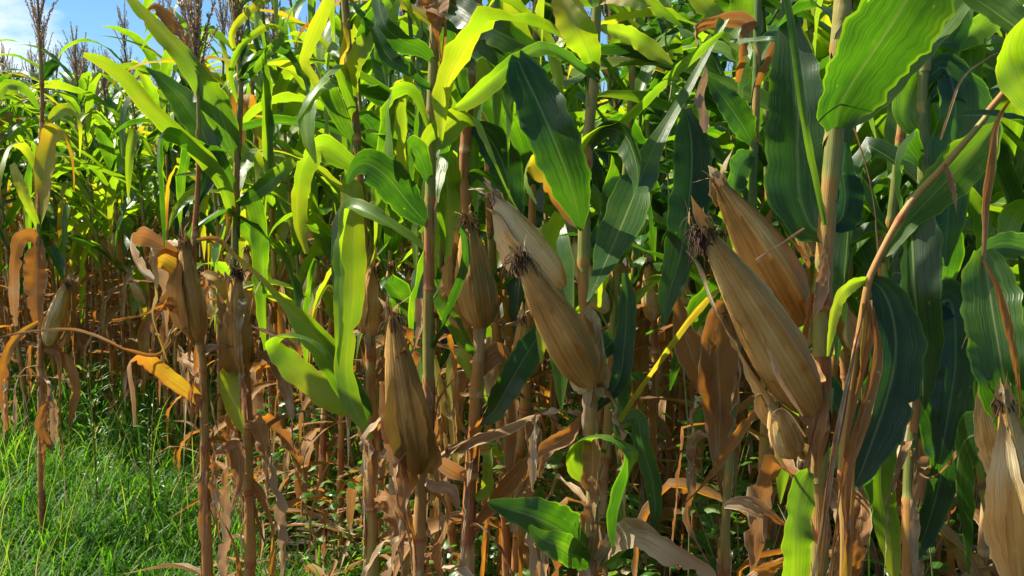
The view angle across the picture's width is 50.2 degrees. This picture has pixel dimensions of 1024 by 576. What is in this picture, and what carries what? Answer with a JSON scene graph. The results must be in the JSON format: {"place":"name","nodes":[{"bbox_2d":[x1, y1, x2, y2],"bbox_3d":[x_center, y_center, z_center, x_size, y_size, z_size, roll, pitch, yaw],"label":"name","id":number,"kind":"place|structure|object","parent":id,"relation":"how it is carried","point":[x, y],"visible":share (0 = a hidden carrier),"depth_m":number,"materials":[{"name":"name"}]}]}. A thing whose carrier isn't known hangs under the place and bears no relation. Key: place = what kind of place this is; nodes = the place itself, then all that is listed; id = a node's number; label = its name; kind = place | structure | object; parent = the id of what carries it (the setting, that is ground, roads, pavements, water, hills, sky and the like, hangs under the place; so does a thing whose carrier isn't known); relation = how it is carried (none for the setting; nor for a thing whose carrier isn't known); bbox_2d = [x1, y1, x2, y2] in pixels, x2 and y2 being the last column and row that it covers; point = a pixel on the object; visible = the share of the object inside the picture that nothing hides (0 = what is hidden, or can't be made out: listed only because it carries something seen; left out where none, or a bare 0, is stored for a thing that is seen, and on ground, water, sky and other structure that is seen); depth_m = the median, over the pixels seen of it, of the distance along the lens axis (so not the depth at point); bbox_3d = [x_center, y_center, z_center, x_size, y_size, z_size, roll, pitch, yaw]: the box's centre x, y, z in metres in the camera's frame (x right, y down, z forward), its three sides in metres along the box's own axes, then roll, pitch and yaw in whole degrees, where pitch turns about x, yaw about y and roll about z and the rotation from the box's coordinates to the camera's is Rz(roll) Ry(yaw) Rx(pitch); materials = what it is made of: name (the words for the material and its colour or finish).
{"place":"outdoors","nodes":[
{"label":"outdoors","id":0,"kind":"place"},
{"bbox_2d":[0,0,750,165],"label":"sky","id":1,"kind":"structure","parent":0,"point":[91,16],"materials":[{"name":"blue"}]},
{"bbox_2d":[0,203,993,575],"bbox_3d":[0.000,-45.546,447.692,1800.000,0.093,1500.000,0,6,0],"label":"ground","id":2,"kind":"structure","parent":0,"point":[330,533],"depth_m":4.64,"materials":[{"name":"soil"}]},
{"bbox_2d":[0,39,16,394],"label":"corn plant","id":3,"kind":"object","parent":2,"relation":"on","point":[3,302],"visible":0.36,"depth_m":6.50,"materials":[{"name":"green plant"}]},
{"bbox_2d":[0,72,31,347],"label":"corn plant","id":4,"kind":"object","parent":2,"relation":"on","point":[5,110],"visible":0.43,"depth_m":6.76,"materials":[{"name":"green plant"}]},
{"bbox_2d":[0,41,48,367],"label":"corn plant","id":5,"kind":"object","parent":2,"relation":"on","point":[7,209],"visible":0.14,"depth_m":8.27,"materials":[{"name":"green plant"}]},
{"bbox_2d":[0,47,61,365],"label":"corn plant","id":6,"kind":"object","parent":2,"relation":"on","point":[14,122],"visible":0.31,"depth_m":7.97,"materials":[{"name":"green plant"}]},
{"bbox_2d":[0,70,79,439],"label":"corn plant","id":7,"kind":"object","parent":2,"relation":"on","point":[53,251],"visible":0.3,"depth_m":5.76,"materials":[{"name":"green plant"}]},
{"bbox_2d":[0,94,79,429],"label":"corn plant","id":8,"kind":"object","parent":2,"relation":"on","point":[5,96],"visible":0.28,"depth_m":5.91,"materials":[{"name":"green plant"}]},
{"bbox_2d":[0,0,82,538],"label":"corn plant","id":9,"kind":"object","parent":2,"relation":"on","point":[41,158],"visible":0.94,"depth_m":4.26,"materials":[{"name":"green plant"}]},
{"bbox_2d":[11,42,77,367],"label":"corn plant","id":10,"kind":"object","parent":2,"relation":"on","point":[51,272],"visible":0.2,"depth_m":7.65,"materials":[{"name":"green plant"}]},
{"bbox_2d":[3,25,104,365],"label":"corn plant","id":11,"kind":"object","parent":2,"relation":"on","point":[50,67],"visible":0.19,"depth_m":7.17,"materials":[{"name":"green plant"}]},
{"bbox_2d":[4,39,103,365],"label":"corn plant","id":12,"kind":"object","parent":2,"relation":"on","point":[17,229],"visible":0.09,"depth_m":8.36,"materials":[{"name":"green plant"}]},
{"bbox_2d":[0,15,140,368],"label":"corn plant","id":13,"kind":"object","parent":2,"relation":"on","point":[54,204],"visible":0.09,"depth_m":7.44,"materials":[{"name":"green plant"}]},
{"bbox_2d":[25,58,125,364],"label":"corn plant","id":14,"kind":"object","parent":2,"relation":"on","point":[50,208],"visible":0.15,"depth_m":7.50,"materials":[{"name":"green plant"}]},
{"bbox_2d":[1,33,150,376],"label":"corn plant","id":15,"kind":"object","parent":2,"relation":"on","point":[69,195],"visible":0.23,"depth_m":7.06,"materials":[{"name":"green plant"}]},
{"bbox_2d":[13,52,153,404],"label":"corn plant","id":16,"kind":"object","parent":2,"relation":"on","point":[100,200],"visible":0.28,"depth_m":6.59,"materials":[{"name":"green plant"}]},
{"bbox_2d":[23,65,151,392],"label":"corn plant","id":17,"kind":"object","parent":2,"relation":"on","point":[100,228],"visible":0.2,"depth_m":6.91,"materials":[{"name":"green plant"}]},
{"bbox_2d":[0,21,175,414],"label":"corn plant","id":18,"kind":"object","parent":2,"relation":"on","point":[83,83],"visible":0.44,"depth_m":6.30,"materials":[{"name":"green plant"}]},
{"bbox_2d":[22,47,159,428],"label":"corn plant","id":19,"kind":"object","parent":2,"relation":"on","point":[110,150],"visible":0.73,"depth_m":6.04,"materials":[{"name":"green plant"}]},
{"bbox_2d":[28,36,161,384],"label":"corn plant","id":20,"kind":"object","parent":2,"relation":"on","point":[75,280],"visible":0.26,"depth_m":6.80,"materials":[{"name":"green plant"}]},
{"bbox_2d":[73,361,117,510],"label":"feathery weed","id":21,"kind":"object","parent":2,"relation":"on","point":[93,433],"visible":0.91,"depth_m":4.63,"materials":[{"name":"green plant"}]},
{"bbox_2d":[30,45,179,421],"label":"corn plant","id":22,"kind":"object","parent":2,"relation":"on","point":[104,247],"visible":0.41,"depth_m":6.27,"materials":[{"name":"green plant"}]},
{"bbox_2d":[30,0,213,427],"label":"corn plant","id":23,"kind":"object","parent":2,"relation":"on","point":[139,295],"visible":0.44,"depth_m":5.84,"materials":[{"name":"green plant"}]},
{"bbox_2d":[83,70,162,337],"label":"corn plant","id":24,"kind":"object","parent":2,"relation":"on","point":[143,153],"visible":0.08,"depth_m":8.36,"materials":[{"name":"green plant"}]},
{"bbox_2d":[93,42,178,359],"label":"corn plant","id":25,"kind":"object","parent":2,"relation":"on","point":[152,223],"visible":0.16,"depth_m":8.16,"materials":[{"name":"green plant"}]},
{"bbox_2d":[55,0,220,441],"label":"corn plant","id":26,"kind":"object","parent":2,"relation":"on","point":[152,92],"visible":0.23,"depth_m":5.53,"materials":[{"name":"green plant"}]},
{"bbox_2d":[0,377,277,575],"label":"grass","id":27,"kind":"structure","parent":2,"relation":"on","point":[89,525],"depth_m":4.46,"materials":[{"name":"plant"}]},
{"bbox_2d":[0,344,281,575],"bbox_3d":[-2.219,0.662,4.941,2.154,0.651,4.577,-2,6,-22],"label":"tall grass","id":28,"kind":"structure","parent":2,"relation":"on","point":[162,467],"depth_m":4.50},
{"bbox_2d":[126,390,171,534],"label":"feathery weed","id":29,"kind":"object","parent":2,"relation":"on","point":[150,489],"visible":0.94,"depth_m":4.54,"materials":[{"name":"green plant"}]},
{"bbox_2d":[0,337,298,485],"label":"edge weeds","id":30,"kind":"object","parent":2,"relation":"on","point":[148,400],"visible":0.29,"depth_m":5.84,"materials":[{"name":"green plant"}]},
{"bbox_2d":[0,0,303,575],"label":"corn plant","id":31,"kind":"object","parent":2,"relation":"on","point":[183,300],"visible":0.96,"depth_m":2.43,"materials":[{"name":"green plant"}]},
{"bbox_2d":[132,1,195,448],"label":"corn plant","id":32,"kind":"object","parent":2,"relation":"on","point":[144,334],"visible":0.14,"depth_m":5.62,"materials":[{"name":"green plant"}]},
{"bbox_2d":[117,68,230,377],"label":"corn plant","id":33,"kind":"object","parent":2,"relation":"on","point":[205,266],"visible":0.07,"depth_m":7.23,"materials":[{"name":"green plant"}]},
{"bbox_2d":[102,0,308,489],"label":"corn plant","id":34,"kind":"object","parent":2,"relation":"on","point":[165,68],"visible":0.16,"depth_m":4.97,"materials":[{"name":"green plant"}]},
{"bbox_2d":[83,0,338,575],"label":"corn plant","id":35,"kind":"object","parent":2,"relation":"on","point":[226,125],"visible":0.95,"depth_m":2.46,"materials":[{"name":"green plant"}]},
{"bbox_2d":[100,0,325,475],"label":"corn plant","id":36,"kind":"object","parent":2,"relation":"on","point":[164,334],"visible":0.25,"depth_m":5.24,"materials":[{"name":"green plant"}]},
{"bbox_2d":[150,4,286,361],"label":"corn plant","id":37,"kind":"object","parent":2,"relation":"on","point":[209,246],"visible":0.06,"depth_m":6.45,"materials":[{"name":"green plant"}]},
{"bbox_2d":[161,0,302,497],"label":"corn plant","id":38,"kind":"object","parent":2,"relation":"on","point":[223,267],"visible":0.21,"depth_m":4.76,"materials":[{"name":"green plant"}]},
{"bbox_2d":[109,0,360,509],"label":"corn plant","id":39,"kind":"object","parent":2,"relation":"on","point":[180,192],"visible":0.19,"depth_m":4.53,"materials":[{"name":"green plant"}]},
{"bbox_2d":[169,0,380,529],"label":"corn plant","id":40,"kind":"object","parent":2,"relation":"on","point":[286,81],"visible":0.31,"depth_m":4.45,"materials":[{"name":"green plant"}]},
{"bbox_2d":[204,0,364,536],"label":"corn plant","id":41,"kind":"object","parent":2,"relation":"on","point":[295,248],"visible":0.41,"depth_m":4.40,"materials":[{"name":"green plant"}]},
{"bbox_2d":[253,394,330,543],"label":"broadleaf weed","id":42,"kind":"object","parent":2,"relation":"on","point":[282,451],"visible":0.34,"depth_m":4.40,"materials":[{"name":"green plant"}]},
{"bbox_2d":[256,0,339,450],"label":"corn plant","id":43,"kind":"object","parent":2,"relation":"on","point":[297,7],"visible":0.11,"depth_m":5.71,"materials":[{"name":"green plant"}]},
{"bbox_2d":[259,0,340,425],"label":"corn plant","id":44,"kind":"object","parent":2,"relation":"on","point":[328,215],"visible":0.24,"depth_m":5.88,"materials":[{"name":"green plant"}]},
{"bbox_2d":[173,40,449,567],"bbox_3d":[-0.636,-0.025,4.095,1.092,2.198,0.486,1,6,6],"label":"corn plant","id":45,"kind":"object","parent":2,"relation":"on","point":[341,441],"visible":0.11,"depth_m":4.06,"materials":[{"name":"green plant"}]},
{"bbox_2d":[223,54,406,432],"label":"corn plant","id":46,"kind":"object","parent":2,"relation":"on","point":[293,142],"visible":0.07,"depth_m":5.82,"materials":[{"name":"green plant"}]},
{"bbox_2d":[196,0,439,575],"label":"corn plant","id":47,"kind":"object","parent":2,"relation":"on","point":[356,402],"visible":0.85,"depth_m":2.25,"materials":[{"name":"green plant"}]},
{"bbox_2d":[272,452,388,575],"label":"broadleaf weed","id":48,"kind":"object","parent":2,"relation":"on","point":[339,536],"visible":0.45,"depth_m":3.80,"materials":[{"name":"green plant"}]},
{"bbox_2d":[241,13,421,552],"bbox_3d":[-0.533,-0.137,4.244,0.611,2.387,1.099,4,7,36],"label":"corn plant","id":49,"kind":"object","parent":2,"relation":"on","point":[322,238],"visible":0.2,"depth_m":4.18,"materials":[{"name":"green plant"}]},
{"bbox_2d":[285,0,383,437],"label":"corn plant","id":50,"kind":"object","parent":2,"relation":"on","point":[341,177],"visible":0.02,"depth_m":5.44,"materials":[{"name":"green plant"}]},
{"bbox_2d":[309,359,364,495],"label":"broadleaf weed","id":51,"kind":"object","parent":2,"relation":"on","point":[355,461],"visible":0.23,"depth_m":4.78,"materials":[{"name":"green plant"}]},
{"bbox_2d":[227,1,485,566],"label":"corn plant","id":52,"kind":"object","parent":2,"relation":"on","point":[250,114],"visible":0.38,"depth_m":3.74,"materials":[{"name":"green plant"}]},
{"bbox_2d":[291,460,451,575],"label":"broadleaf weed","id":53,"kind":"object","parent":2,"relation":"on","point":[350,484],"visible":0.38,"depth_m":3.60,"materials":[{"name":"green plant"}]},
{"bbox_2d":[333,7,411,575],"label":"corn plant","id":54,"kind":"object","parent":2,"relation":"on","point":[384,73],"visible":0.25,"depth_m":3.80,"materials":[{"name":"green plant"}]},
{"bbox_2d":[318,9,502,381],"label":"corn plant","id":55,"kind":"object","parent":2,"relation":"on","point":[403,240],"visible":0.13,"depth_m":5.00,"materials":[{"name":"green plant"}]},
{"bbox_2d":[339,18,482,575],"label":"corn plant","id":56,"kind":"object","parent":2,"relation":"on","point":[399,290],"visible":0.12,"depth_m":3.43,"materials":[{"name":"green plant"}]},
{"bbox_2d":[221,0,616,575],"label":"corn plant","id":57,"kind":"object","parent":2,"relation":"on","point":[380,340],"visible":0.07,"depth_m":3.34,"materials":[{"name":"green plant"}]},
{"bbox_2d":[332,0,536,575],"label":"corn plant","id":58,"kind":"object","parent":2,"relation":"on","point":[408,420],"visible":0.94,"depth_m":1.96,"materials":[{"name":"green plant"}]},
{"bbox_2d":[0,62,899,318],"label":"distant corn","id":59,"kind":"object","parent":2,"relation":"on","point":[600,160],"depth_m":12.88,"materials":[{"name":"green plant"}]},
{"bbox_2d":[295,0,664,575],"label":"corn plant","id":60,"kind":"object","parent":2,"relation":"on","point":[576,76],"visible":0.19,"depth_m":3.15,"materials":[{"name":"green plant"}]},
{"bbox_2d":[394,0,584,575],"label":"corn plant","id":61,"kind":"object","parent":2,"relation":"on","point":[475,307],"visible":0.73,"depth_m":2.14,"materials":[{"name":"green plant"}]},
{"bbox_2d":[455,438,537,575],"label":"broadleaf weed","id":62,"kind":"object","parent":2,"relation":"on","point":[491,566],"visible":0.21,"depth_m":3.64,"materials":[{"name":"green plant"}]},
{"bbox_2d":[381,0,611,470],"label":"corn plant","id":63,"kind":"object","parent":2,"relation":"on","point":[403,26],"visible":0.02,"depth_m":4.67,"materials":[{"name":"green plant"}]},
{"bbox_2d":[426,0,574,575],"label":"corn plant","id":64,"kind":"object","parent":2,"relation":"on","point":[518,137],"visible":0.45,"depth_m":2.92,"materials":[{"name":"green plant"}]},
{"bbox_2d":[406,4,600,509],"bbox_3d":[-0.101,-0.258,4.386,0.428,2.598,1.252,5,8,39],"label":"corn plant","id":65,"kind":"object","parent":2,"relation":"on","point":[503,309],"visible":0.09,"depth_m":4.35,"materials":[{"name":"green plant"}]},
{"bbox_2d":[457,25,591,549],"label":"corn plant","id":66,"kind":"object","parent":2,"relation":"on","point":[516,294],"visible":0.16,"depth_m":4.26,"materials":[{"name":"green plant"}]},
{"bbox_2d":[120,348,994,575],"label":"leaf litter","id":67,"kind":"object","parent":2,"relation":"on","point":[625,570],"visible":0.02,"depth_m":4.00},
{"bbox_2d":[488,380,630,575],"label":"broadleaf weed","id":68,"kind":"object","parent":2,"relation":"on","point":[556,454],"visible":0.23,"depth_m":3.05,"materials":[{"name":"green plant"}]},
{"bbox_2d":[511,2,621,509],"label":"corn plant","id":69,"kind":"object","parent":2,"relation":"on","point":[573,107],"visible":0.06,"depth_m":4.16,"materials":[{"name":"green plant"}]},
{"bbox_2d":[431,0,729,575],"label":"corn plant","id":70,"kind":"object","parent":2,"relation":"on","point":[581,349],"visible":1,"depth_m":1.74,"materials":[{"name":"green plant"}]},
{"bbox_2d":[171,368,994,575],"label":"weedy undergrowth","id":71,"kind":"object","parent":2,"relation":"on","point":[236,529],"visible":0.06,"depth_m":4.23,"materials":[{"name":"green plant"}]},
{"bbox_2d":[526,393,664,533],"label":"broadleaf weed","id":72,"kind":"object","parent":2,"relation":"on","point":[560,464],"visible":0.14,"depth_m":3.58,"materials":[{"name":"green plant"}]},
{"bbox_2d":[540,457,677,575],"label":"broadleaf weed","id":73,"kind":"object","parent":2,"relation":"on","point":[651,565],"visible":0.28,"depth_m":3.08,"materials":[{"name":"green plant"}]},
{"bbox_2d":[537,4,722,532],"bbox_3d":[0.366,-0.053,4.032,1.138,2.269,0.399,6,8,44],"label":"corn plant","id":74,"kind":"object","parent":2,"relation":"on","point":[599,182],"visible":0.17,"depth_m":4.03,"materials":[{"name":"green plant"}]},
{"bbox_2d":[476,2,812,575],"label":"corn plant","id":75,"kind":"object","parent":2,"relation":"on","point":[641,81],"visible":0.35,"depth_m":3.02,"materials":[{"name":"green plant"}]},
{"bbox_2d":[579,4,733,492],"bbox_3d":[0.456,-0.355,4.947,1.067,2.672,0.576,4,7,32],"label":"corn plant","id":76,"kind":"object","parent":2,"relation":"on","point":[640,314],"visible":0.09,"depth_m":4.88,"materials":[{"name":"green plant"}]},
{"bbox_2d":[580,4,735,569],"bbox_3d":[0.509,-0.113,3.812,0.568,2.428,1.120,1,6,13],"label":"corn plant","id":77,"kind":"object","parent":2,"relation":"on","point":[649,305],"visible":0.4,"depth_m":3.73,"materials":[{"name":"green plant"}]},
{"bbox_2d":[576,17,762,572],"bbox_3d":[0.432,-0.047,3.751,0.381,2.311,1.114,-5,8,-38],"label":"corn plant","id":78,"kind":"object","parent":2,"relation":"on","point":[660,28],"visible":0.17,"depth_m":3.71,"materials":[{"name":"green plant"}]},
{"bbox_2d":[607,74,734,525],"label":"corn plant","id":79,"kind":"object","parent":2,"relation":"on","point":[639,361],"visible":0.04,"depth_m":4.51,"materials":[{"name":"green plant"}]},
{"bbox_2d":[619,0,727,575],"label":"plant","id":80,"kind":"object","parent":2,"relation":"on","point":[654,119],"visible":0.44,"depth_m":2.74,"materials":[{"name":"green plant"}]},
{"bbox_2d":[636,34,745,523],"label":"corn plant","id":81,"kind":"object","parent":2,"relation":"on","point":[663,394],"visible":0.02,"depth_m":4.55,"materials":[{"name":"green plant"}]},
{"bbox_2d":[673,3,760,544],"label":"corn plant","id":82,"kind":"object","parent":2,"relation":"on","point":[714,209],"visible":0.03,"depth_m":4.30,"materials":[{"name":"green plant"}]},
{"bbox_2d":[664,401,770,575],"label":"broadleaf weed","id":83,"kind":"object","parent":2,"relation":"on","point":[712,537],"visible":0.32,"depth_m":3.42,"materials":[{"name":"green plant"}]},
{"bbox_2d":[658,0,778,575],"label":"corn plant","id":84,"kind":"object","parent":2,"relation":"on","point":[709,361],"visible":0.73,"depth_m":1.99,"materials":[{"name":"green plant"}]},
{"bbox_2d":[612,0,830,575],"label":"corn plant","id":85,"kind":"object","parent":2,"relation":"on","point":[654,244],"visible":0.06,"depth_m":3.59,"materials":[{"name":"green plant"}]},
{"bbox_2d":[665,436,802,575],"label":"broadleaf weed","id":86,"kind":"object","parent":2,"relation":"on","point":[707,520],"visible":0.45,"depth_m":2.93,"materials":[{"name":"green plant"}]},
{"bbox_2d":[503,0,996,575],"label":"corn plant","id":87,"kind":"object","parent":2,"relation":"on","point":[859,232],"visible":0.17,"depth_m":2.50,"materials":[{"name":"green plant"}]},
{"bbox_2d":[645,0,873,502],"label":"corn plant","id":88,"kind":"object","parent":2,"relation":"on","point":[648,322],"visible":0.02,"depth_m":4.19,"materials":[{"name":"green plant"}]},
{"bbox_2d":[660,0,880,575],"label":"corn plant","id":89,"kind":"object","parent":2,"relation":"on","point":[865,253],"visible":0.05,"depth_m":3.21,"materials":[{"name":"green plant"}]},
{"bbox_2d":[652,0,957,575],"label":"corn plant","id":90,"kind":"object","parent":2,"relation":"on","point":[863,132],"visible":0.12,"depth_m":3.05,"materials":[{"name":"green plant"}]},
{"bbox_2d":[610,0,1023,575],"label":"corn plant","id":91,"kind":"object","parent":2,"relation":"on","point":[1006,174],"visible":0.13,"depth_m":2.30,"materials":[{"name":"green plant"}]},
{"bbox_2d":[679,0,969,575],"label":"corn plant","id":92,"kind":"object","parent":2,"relation":"on","point":[881,52],"visible":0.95,"depth_m":1.38,"materials":[{"name":"green plant"}]},
{"bbox_2d":[773,118,910,575],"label":"corn plant","id":93,"kind":"object","parent":2,"relation":"on","point":[879,131],"visible":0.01,"depth_m":3.65,"materials":[{"name":"green plant"}]},
{"bbox_2d":[709,28,1002,575],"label":"corn plant","id":94,"kind":"object","parent":2,"relation":"on","point":[823,39],"visible":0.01,"depth_m":3.05,"materials":[{"name":"green plant"}]},
{"bbox_2d":[766,520,963,575],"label":"broadleaf weed","id":95,"kind":"object","parent":2,"relation":"on","point":[769,544],"visible":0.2,"depth_m":2.83,"materials":[{"name":"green plant"}]},
{"bbox_2d":[756,4,985,534],"bbox_3d":[1.257,-0.224,3.967,1.091,2.617,0.390,-4,7,-33],"label":"corn plant","id":96,"kind":"object","parent":2,"relation":"on","point":[875,165],"visible":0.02,"depth_m":4.02,"materials":[{"name":"green plant"}]},
{"bbox_2d":[812,91,1004,575],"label":"corn plant","id":97,"kind":"object","parent":2,"relation":"on","point":[886,392],"visible":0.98,"depth_m":1.28,"materials":[{"name":"green plant"}]},
{"bbox_2d":[833,0,1023,575],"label":"corn plant","id":98,"kind":"object","parent":2,"relation":"on","point":[923,272],"visible":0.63,"depth_m":1.75,"materials":[{"name":"green plant"}]},
{"bbox_2d":[884,11,1021,575],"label":"corn plant","id":99,"kind":"object","parent":2,"relation":"on","point":[972,57],"visible":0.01,"depth_m":2.84,"materials":[{"name":"green plant"}]},
{"bbox_2d":[923,30,1002,575],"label":"corn plant","id":100,"kind":"object","parent":2,"relation":"on","point":[969,239],"visible":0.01,"depth_m":3.75,"materials":[{"name":"green plant"}]},
{"bbox_2d":[936,4,1023,575],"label":"corn plant","id":101,"kind":"object","parent":2,"relation":"on","point":[1016,128],"visible":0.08,"depth_m":2.79,"materials":[{"name":"green plant"}]},
{"bbox_2d":[940,0,1023,575],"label":"corn plant","id":102,"kind":"object","parent":2,"relation":"on","point":[990,433],"visible":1,"depth_m":1.11,"materials":[{"name":"green plant"}]},
{"bbox_2d":[954,33,1023,575],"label":"corn plant","id":103,"kind":"object","parent":2,"relation":"on","point":[1013,136],"visible":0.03,"depth_m":2.53,"materials":[{"name":"green plant"}]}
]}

